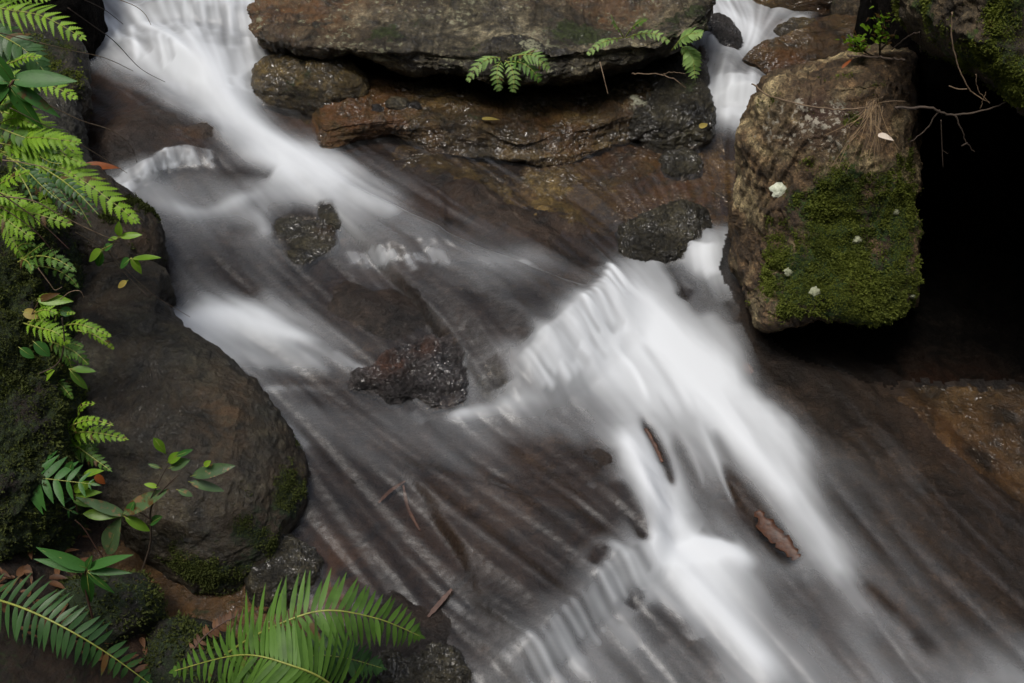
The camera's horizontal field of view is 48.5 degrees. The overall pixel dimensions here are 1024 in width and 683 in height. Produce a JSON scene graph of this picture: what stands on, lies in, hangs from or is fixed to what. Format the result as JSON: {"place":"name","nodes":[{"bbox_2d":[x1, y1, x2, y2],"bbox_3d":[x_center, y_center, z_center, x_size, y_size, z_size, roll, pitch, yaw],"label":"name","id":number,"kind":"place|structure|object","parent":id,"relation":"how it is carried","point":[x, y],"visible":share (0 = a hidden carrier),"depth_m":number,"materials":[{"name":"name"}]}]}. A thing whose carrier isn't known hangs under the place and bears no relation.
{"place":"outdoors","nodes":[
{"label":"outdoors","id":0,"kind":"place"},
{"bbox_2d":[0,163,91,562],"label":"mossy bank","id":1,"kind":"structure","parent":0,"point":[38,412],"depth_m":2.47,"materials":[{"name":"green plant"}]},
{"bbox_2d":[0,193,69,249],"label":"bare stem","id":2,"kind":"object","parent":1,"relation":"on","point":[32,216],"visible":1,"depth_m":2.39,"materials":[{"name":"plant"}]},
{"bbox_2d":[0,56,76,128],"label":"broad leaved shrub","id":3,"kind":"object","parent":1,"relation":"on","point":[23,96],"visible":1,"depth_m":2.48,"materials":[{"name":"green plant"}]},
{"bbox_2d":[2,53,78,131],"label":"fern","id":4,"kind":"object","parent":1,"relation":"on","point":[31,56],"visible":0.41,"depth_m":2.58,"materials":[{"name":"green plant"}]},
{"bbox_2d":[0,0,86,105],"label":"fern","id":5,"kind":"object","parent":1,"relation":"on","point":[19,47],"visible":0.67,"depth_m":2.71,"materials":[{"name":"green plant"}]},
{"bbox_2d":[0,33,132,70],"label":"bare stem","id":6,"kind":"object","parent":5,"relation":"attached to","point":[63,48],"visible":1,"depth_m":2.77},
{"bbox_2d":[15,237,78,287],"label":"fern","id":7,"kind":"object","parent":1,"relation":"on","point":[27,262],"visible":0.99,"depth_m":2.50,"materials":[{"name":"green plant"}]},
{"bbox_2d":[0,207,59,261],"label":"bare stem","id":8,"kind":"object","parent":7,"relation":"on","point":[29,226],"visible":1,"depth_m":2.40,"materials":[{"name":"green plant"}]},
{"bbox_2d":[0,169,71,258],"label":"fern","id":9,"kind":"object","parent":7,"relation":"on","point":[11,207],"visible":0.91,"depth_m":2.47,"materials":[{"name":"green plant"}]},
{"bbox_2d":[0,196,119,241],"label":"bare stem","id":10,"kind":"object","parent":9,"relation":"attached to","point":[56,213],"visible":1,"depth_m":2.42,"materials":[{"name":"plant"}]},
{"bbox_2d":[38,268,61,289],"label":"bare stem","id":11,"kind":"object","parent":7,"relation":"attached to","point":[47,280],"visible":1,"depth_m":2.47,"materials":[{"name":"plant"}]},
{"bbox_2d":[22,293,72,318],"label":"seedling","id":12,"kind":"object","parent":1,"relation":"on","point":[47,299],"visible":0.94,"depth_m":2.48,"materials":[{"name":"green plant"}]},
{"bbox_2d":[19,318,95,388],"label":"climbing stem","id":13,"kind":"object","parent":1,"relation":"on","point":[41,348],"visible":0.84,"depth_m":2.50,"materials":[{"name":"green plant"}]},
{"bbox_2d":[28,450,100,517],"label":"fern","id":14,"kind":"object","parent":1,"relation":"on","point":[38,501],"visible":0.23,"depth_m":2.37,"materials":[{"name":"green plant"}]},
{"bbox_2d":[0,99,139,224],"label":"fern","id":15,"kind":"object","parent":1,"relation":"on","point":[26,144],"visible":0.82,"depth_m":2.53,"materials":[{"name":"green plant"}]},
{"bbox_2d":[10,108,126,172],"bbox_3d":[-1.011,-0.457,2.610,0.005,0.257,0.250,23,41,29],"label":"bare stem","id":16,"kind":"object","parent":15,"relation":"attached to","point":[63,135],"visible":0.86,"depth_m":2.56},
{"bbox_2d":[50,105,136,161],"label":"bare stem","id":17,"kind":"object","parent":15,"relation":"attached to","point":[94,124],"visible":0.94,"depth_m":2.66,"materials":[{"name":"brown wood"}]},
{"bbox_2d":[64,461,103,514],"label":"bank seedling","id":18,"kind":"object","parent":1,"relation":"on","point":[77,491],"visible":0.74,"depth_m":2.42,"materials":[{"name":"green plant"}]},
{"bbox_2d":[94,474,104,483],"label":"fallen leaf","id":19,"kind":"object","parent":1,"relation":"on","point":[99,478],"visible":1,"depth_m":2.47,"materials":[{"name":"orange plant"}]},
{"bbox_2d":[68,8,164,81],"bbox_3d":[-1.091,-0.816,3.154,0.014,0.325,0.324,12,37,17],"label":"bare stem","id":20,"kind":"object","parent":1,"relation":"on","point":[113,40],"visible":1,"depth_m":3.12,"materials":[{"name":"plant"}]},
{"bbox_2d":[85,0,122,23],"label":"bare stem","id":21,"kind":"object","parent":20,"relation":"attached to","point":[103,9],"visible":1,"depth_m":3.03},
{"bbox_2d":[104,0,842,681],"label":"water","id":22,"kind":"structure","parent":0,"point":[632,344],"depth_m":3.06,"materials":[{"name":"white liquid"}]},
{"bbox_2d":[402,485,420,531],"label":"drowned twig","id":23,"kind":"object","parent":22,"relation":"on","point":[409,509],"visible":1,"depth_m":2.75,"materials":[{"name":"brown wood"}]},
{"bbox_2d":[644,428,662,462],"bbox_3d":[0.362,0.264,2.904,0.016,0.032,0.110,-11,37,-15],"label":"bark strip","id":24,"kind":"object","parent":22,"relation":"on","point":[648,434],"visible":1,"depth_m":2.90,"materials":[{"name":"brown wood"}]},
{"bbox_2d":[740,362,753,374],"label":"drowned leaf","id":25,"kind":"object","parent":22,"relation":"in","point":[746,367],"visible":1,"depth_m":3.11,"materials":[{"name":"white plant"}]},
{"bbox_2d":[754,510,800,560],"bbox_3d":[0.636,0.468,2.748,0.047,0.042,0.154,-23,41,-29],"label":"bark strip","id":26,"kind":"object","parent":22,"relation":"on","point":[770,531],"visible":1,"depth_m":2.75,"materials":[{"name":"brown wood"}]},
{"bbox_2d":[0,0,1023,682],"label":"stream bed","id":27,"kind":"object","parent":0,"point":[530,510],"visible":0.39,"depth_m":2.95,"materials":[{"name":"brown stone"}]},
{"bbox_2d":[0,0,107,66],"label":"bank rock","id":28,"kind":"object","parent":27,"relation":"on","point":[95,43],"visible":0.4,"depth_m":3.77,"materials":[{"name":"black stone"}]},
{"bbox_2d":[0,528,147,671],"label":"leaf litter","id":29,"kind":"object","parent":27,"relation":"on","point":[25,569],"visible":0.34,"depth_m":2.37,"materials":[{"name":"brown plant"}]},
{"bbox_2d":[0,574,151,682],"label":"fern","id":30,"kind":"object","parent":27,"relation":"on","point":[42,630],"visible":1,"depth_m":2.23,"materials":[{"name":"green plant"}]},
{"bbox_2d":[23,165,167,267],"bbox_3d":[-1.220,-0.265,3.208,0.515,0.394,0.451,0,35,0],"label":"bank rock","id":31,"kind":"object","parent":27,"relation":"on","point":[150,240],"visible":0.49,"depth_m":3.07,"materials":[{"name":"brown stone"}]},
{"bbox_2d":[0,88,92,169],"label":"bank rock","id":32,"kind":"object","parent":31,"relation":"on","point":[72,125],"visible":0.23,"depth_m":3.35,"materials":[{"name":"grey stone"}]},
{"bbox_2d":[0,5,92,131],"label":"bank rock","id":33,"kind":"object","parent":32,"relation":"on","point":[74,65],"visible":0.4,"depth_m":3.48,"materials":[{"name":"grey stone"}]},
{"bbox_2d":[87,161,117,168],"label":"fallen leaf","id":34,"kind":"object","parent":31,"relation":"on","point":[102,165],"visible":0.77,"depth_m":3.27,"materials":[{"name":"orange plant"}]},
{"bbox_2d":[53,568,167,650],"bbox_3d":[-0.885,0.597,2.467,0.282,0.261,0.226,0,35,0],"label":"mossy stone","id":35,"kind":"object","parent":27,"relation":"on","point":[135,603],"visible":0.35,"depth_m":2.39,"materials":[{"name":"green stone"}]},
{"bbox_2d":[34,547,133,624],"bbox_3d":[-0.848,0.506,2.304,0.201,0.240,0.019,0,35,0],"label":"rosette plant","id":36,"kind":"object","parent":35,"relation":"on","point":[63,561],"visible":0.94,"depth_m":2.26,"materials":[{"name":"green plant"}]},
{"bbox_2d":[75,438,234,569],"bbox_3d":[-0.755,0.472,2.498,0.366,0.666,0.026,0,35,0],"label":"glossy shrub","id":37,"kind":"object","parent":27,"relation":"on","point":[110,536],"visible":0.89,"depth_m":2.41,"materials":[{"name":"green plant"}]},
{"bbox_2d":[68,260,307,596],"bbox_3d":[-0.918,0.219,2.853,0.568,0.540,1.063,-27,43,-33],"label":"boulder","id":38,"kind":"object","parent":27,"relation":"on","point":[168,378],"visible":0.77,"depth_m":2.64,"materials":[{"name":"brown stone"}]},
{"bbox_2d":[6,153,98,226],"bbox_3d":[-1.013,-0.326,2.524,0.102,0.146,0.289,-27,43,-33],"label":"fern","id":39,"kind":"object","parent":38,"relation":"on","point":[39,179],"visible":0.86,"depth_m":2.49,"materials":[{"name":"green plant"}]},
{"bbox_2d":[2,159,84,185],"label":"bare stem","id":40,"kind":"object","parent":39,"relation":"on","point":[39,166],"visible":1,"depth_m":2.42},
{"bbox_2d":[22,305,113,398],"bbox_3d":[-0.975,0.030,2.549,0.243,0.275,0.127,16,38,21],"label":"fern","id":41,"kind":"object","parent":38,"relation":"on","point":[55,336],"visible":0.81,"depth_m":2.49,"materials":[{"name":"green plant"}]},
{"bbox_2d":[68,401,128,479],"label":"fern","id":42,"kind":"object","parent":38,"relation":"on","point":[87,449],"visible":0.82,"depth_m":2.52,"materials":[{"name":"green plant"}]},
{"bbox_2d":[63,203,160,297],"bbox_3d":[-0.885,-0.202,2.541,0.195,0.254,0.023,0,35,0],"label":"twig with leaves","id":43,"kind":"object","parent":38,"relation":"on","point":[97,255],"visible":1,"depth_m":2.56,"materials":[{"name":"green plant"}]},
{"bbox_2d":[100,222,141,249],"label":"seedling","id":44,"kind":"object","parent":43,"relation":"on","point":[119,231],"visible":1,"depth_m":2.52,"materials":[{"name":"green plant"}]},
{"bbox_2d":[75,232,189,316],"bbox_3d":[-0.905,-0.157,2.732,0.229,0.332,0.010,-27,43,-33],"label":"bare stem","id":45,"kind":"object","parent":38,"relation":"on","point":[127,270],"visible":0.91,"depth_m":2.72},
{"bbox_2d":[138,610,244,682],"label":"mossy stone","id":46,"kind":"object","parent":27,"relation":"on","point":[169,641],"visible":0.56,"depth_m":2.37,"materials":[{"name":"green stone"}]},
{"bbox_2d":[189,606,267,652],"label":"withered fern","id":47,"kind":"object","parent":46,"relation":"on","point":[218,624],"visible":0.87,"depth_m":2.37,"materials":[{"name":"brown plant"}]},
{"bbox_2d":[244,534,323,613],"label":"rock","id":48,"kind":"object","parent":27,"relation":"on","point":[293,558],"visible":0.77,"depth_m":2.57,"materials":[{"name":"grey stone"}]},
{"bbox_2d":[169,567,425,682],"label":"fern","id":49,"kind":"object","parent":27,"relation":"on","point":[307,656],"visible":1,"depth_m":2.22,"materials":[{"name":"green plant"}]},
{"bbox_2d":[271,214,338,273],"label":"rock","id":50,"kind":"object","parent":27,"relation":"on","point":[304,243],"visible":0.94,"depth_m":3.33,"materials":[{"name":"grey stone"}]},
{"bbox_2d":[316,200,344,236],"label":"rock","id":51,"kind":"object","parent":27,"relation":"on","point":[329,212],"visible":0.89,"depth_m":3.39,"materials":[{"name":"grey stone"}]},
{"bbox_2d":[378,481,405,503],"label":"drowned twig","id":52,"kind":"object","parent":27,"relation":"on","point":[388,492],"visible":1,"depth_m":2.78,"materials":[{"name":"brown wood"}]},
{"bbox_2d":[346,332,470,415],"bbox_3d":[-0.271,0.105,3.044,0.331,0.166,0.274,0,35,0],"label":"rock","id":53,"kind":"object","parent":27,"relation":"on","point":[428,372],"visible":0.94,"depth_m":2.98,"materials":[{"name":"grey stone"}]},
{"bbox_2d":[374,641,475,682],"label":"rock","id":54,"kind":"object","parent":27,"relation":"on","point":[438,662],"visible":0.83,"depth_m":2.45,"materials":[{"name":"grey stone"}]},
{"bbox_2d":[427,589,452,617],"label":"stranded twig","id":55,"kind":"object","parent":27,"relation":"on","point":[439,603],"visible":1,"depth_m":2.57,"materials":[{"name":"wood"}]},
{"bbox_2d":[310,69,651,167],"bbox_3d":[-0.086,-0.780,3.845,1.170,0.247,0.648,0,35,0],"label":"wet ledge","id":56,"kind":"object","parent":27,"relation":"on","point":[543,126],"visible":0.75,"depth_m":3.67,"materials":[{"name":"stone"}]},
{"bbox_2d":[251,52,369,123],"bbox_3d":[-0.662,-0.808,3.763,0.408,0.288,0.238,0,35,0],"label":"rock block","id":57,"kind":"object","parent":56,"relation":"on","point":[302,88],"visible":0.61,"depth_m":3.69,"materials":[{"name":"stone"}]},
{"bbox_2d":[371,104,383,111],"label":"stone","id":58,"kind":"object","parent":56,"relation":"on","point":[377,107],"visible":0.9,"depth_m":3.67,"materials":[{"name":"grey stone"}]},
{"bbox_2d":[385,96,408,109],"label":"stone","id":59,"kind":"object","parent":56,"relation":"on","point":[396,103],"visible":1,"depth_m":3.65,"materials":[{"name":"stone"}]},
{"bbox_2d":[407,101,421,109],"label":"stone","id":60,"kind":"object","parent":56,"relation":"on","point":[415,105],"visible":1,"depth_m":3.65,"materials":[{"name":"grey stone"}]},
{"bbox_2d":[482,117,498,119],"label":"fallen leaf","id":61,"kind":"object","parent":56,"relation":"on","point":[487,118],"visible":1,"depth_m":3.62,"materials":[{"name":"yellow plant"}]},
{"bbox_2d":[476,361,513,407],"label":"rock","id":62,"kind":"object","parent":27,"relation":"on","point":[494,385],"visible":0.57,"depth_m":2.98,"materials":[{"name":"grey stone"}]},
{"bbox_2d":[615,199,714,273],"bbox_3d":[0.465,-0.306,3.446,0.312,0.204,0.260,0,35,0],"label":"rock","id":63,"kind":"object","parent":27,"relation":"on","point":[659,238],"visible":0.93,"depth_m":3.38,"materials":[{"name":"grey stone"}]},
{"bbox_2d":[628,43,715,152],"bbox_3d":[0.529,-0.810,3.878,0.322,0.285,0.511,0,35,0],"label":"rock","id":64,"kind":"object","parent":27,"relation":"on","point":[673,114],"visible":0.71,"depth_m":3.72,"materials":[{"name":"grey stone"}]},
{"bbox_2d":[247,0,715,87],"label":"sandstone shelf","id":65,"kind":"object","parent":64,"relation":"on","point":[419,38],"visible":0.9,"depth_m":3.70,"materials":[{"name":"grey stone"}]},
{"bbox_2d":[466,48,549,92],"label":"fern","id":66,"kind":"object","parent":65,"relation":"on","point":[487,61],"visible":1,"depth_m":3.48,"materials":[{"name":"green plant"}]},
{"bbox_2d":[599,62,607,92],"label":"dead twig","id":67,"kind":"object","parent":65,"relation":"hanging from","point":[603,76],"visible":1,"depth_m":3.53,"materials":[{"name":"brown wood"}]},
{"bbox_2d":[587,15,669,55],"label":"fern","id":68,"kind":"object","parent":65,"relation":"on","point":[648,33],"visible":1,"depth_m":3.53,"materials":[{"name":"green plant"}]},
{"bbox_2d":[672,26,703,78],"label":"fern","id":69,"kind":"object","parent":65,"relation":"on","point":[691,56],"visible":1,"depth_m":3.50,"materials":[{"name":"green plant"}]},
{"bbox_2d":[632,72,685,87],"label":"dead twig","id":70,"kind":"object","parent":64,"relation":"on","point":[660,74],"visible":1,"depth_m":3.39,"materials":[{"name":"brown wood"}]},
{"bbox_2d":[699,123,707,127],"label":"fallen leaf","id":71,"kind":"object","parent":64,"relation":"on","point":[702,125],"visible":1,"depth_m":3.65,"materials":[{"name":"yellow plant"}]},
{"bbox_2d":[657,147,703,180],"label":"rock","id":72,"kind":"object","parent":27,"relation":"on","point":[683,164],"visible":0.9,"depth_m":3.64,"materials":[{"name":"grey stone"}]},
{"bbox_2d":[702,12,743,57],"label":"rock","id":73,"kind":"object","parent":27,"relation":"on","point":[724,31],"visible":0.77,"depth_m":4.10,"materials":[{"name":"grey stone"}]},
{"bbox_2d":[748,0,831,17],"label":"rock","id":74,"kind":"object","parent":27,"relation":"on","point":[804,8],"visible":0.2,"depth_m":4.30,"materials":[{"name":"stone"}]},
{"bbox_2d":[773,17,815,37],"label":"rock","id":75,"kind":"object","parent":27,"relation":"on","point":[789,25],"visible":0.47,"depth_m":4.20,"materials":[{"name":"stone"}]},
{"bbox_2d":[740,14,856,75],"bbox_3d":[1.150,-1.038,4.124,0.715,0.223,0.302,-15,38,-20],"label":"rock","id":76,"kind":"object","parent":27,"relation":"on","point":[816,40],"visible":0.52,"depth_m":4.02,"materials":[{"name":"stone"}]},
{"bbox_2d":[830,0,859,15],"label":"rock","id":77,"kind":"object","parent":27,"relation":"on","point":[846,7],"visible":0.12,"depth_m":4.17,"materials":[{"name":"grey stone"}]},
{"bbox_2d":[853,0,1023,254],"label":"hollow wall","id":78,"kind":"structure","parent":27,"relation":"on","point":[968,195],"depth_m":3.41,"materials":[{"name":"black stone"}]},
{"bbox_2d":[891,0,1023,115],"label":"overhanging rock","id":79,"kind":"object","parent":78,"relation":"on","point":[988,39],"visible":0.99,"depth_m":2.45,"materials":[{"name":"green stone"}]},
{"bbox_2d":[847,30,921,60],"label":"dead twig","id":80,"kind":"object","parent":79,"relation":"attached to","point":[876,57],"visible":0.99,"depth_m":2.77,"materials":[{"name":"brown wood"}]},
{"bbox_2d":[894,102,1005,151],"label":"dead twig","id":81,"kind":"object","parent":79,"relation":"attached to","point":[927,107],"visible":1,"depth_m":2.51,"materials":[{"name":"brown wood"}]},
{"bbox_2d":[940,120,947,164],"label":"dead twig","id":82,"kind":"object","parent":81,"relation":"attached to","point":[941,141],"visible":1,"depth_m":2.56,"materials":[{"name":"black wood"}]},
{"bbox_2d":[950,12,989,107],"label":"dead twig","id":83,"kind":"object","parent":79,"relation":"hanging from","point":[958,65],"visible":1,"depth_m":2.46,"materials":[{"name":"brown wood"}]},
{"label":"supporting rock","id":84,"kind":"object","parent":27,"relation":"on","visible":0},
{"bbox_2d":[727,43,924,333],"bbox_3d":[0.943,-0.399,3.326,0.578,0.892,1.068,13,37,18],"label":"boulder","id":85,"kind":"object","parent":84,"relation":"on","point":[813,235],"visible":1,"depth_m":2.96,"materials":[{"name":"stone"}]},
{"bbox_2d":[751,83,878,110],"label":"dead twig","id":86,"kind":"object","parent":85,"relation":"on","point":[756,86],"visible":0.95,"depth_m":2.85,"materials":[{"name":"brown wood"}]},
{"bbox_2d":[841,59,851,67],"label":"fallen leaf","id":87,"kind":"object","parent":85,"relation":"on","point":[845,64],"visible":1,"depth_m":2.99,"materials":[{"name":"orange plant"}]},
{"bbox_2d":[828,89,905,171],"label":"dry grass tuft","id":88,"kind":"object","parent":85,"relation":"on","point":[871,110],"visible":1,"depth_m":2.75,"materials":[{"name":"plant"}]},
{"bbox_2d":[836,6,898,55],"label":"shrub","id":89,"kind":"object","parent":85,"relation":"on","point":[880,32],"visible":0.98,"depth_m":3.07,"materials":[{"name":"green plant"}]},
{"bbox_2d":[878,133,893,140],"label":"fallen leaf","id":90,"kind":"object","parent":85,"relation":"on","point":[884,136],"visible":1,"depth_m":2.71,"materials":[{"name":"beige plant"}]}
]}

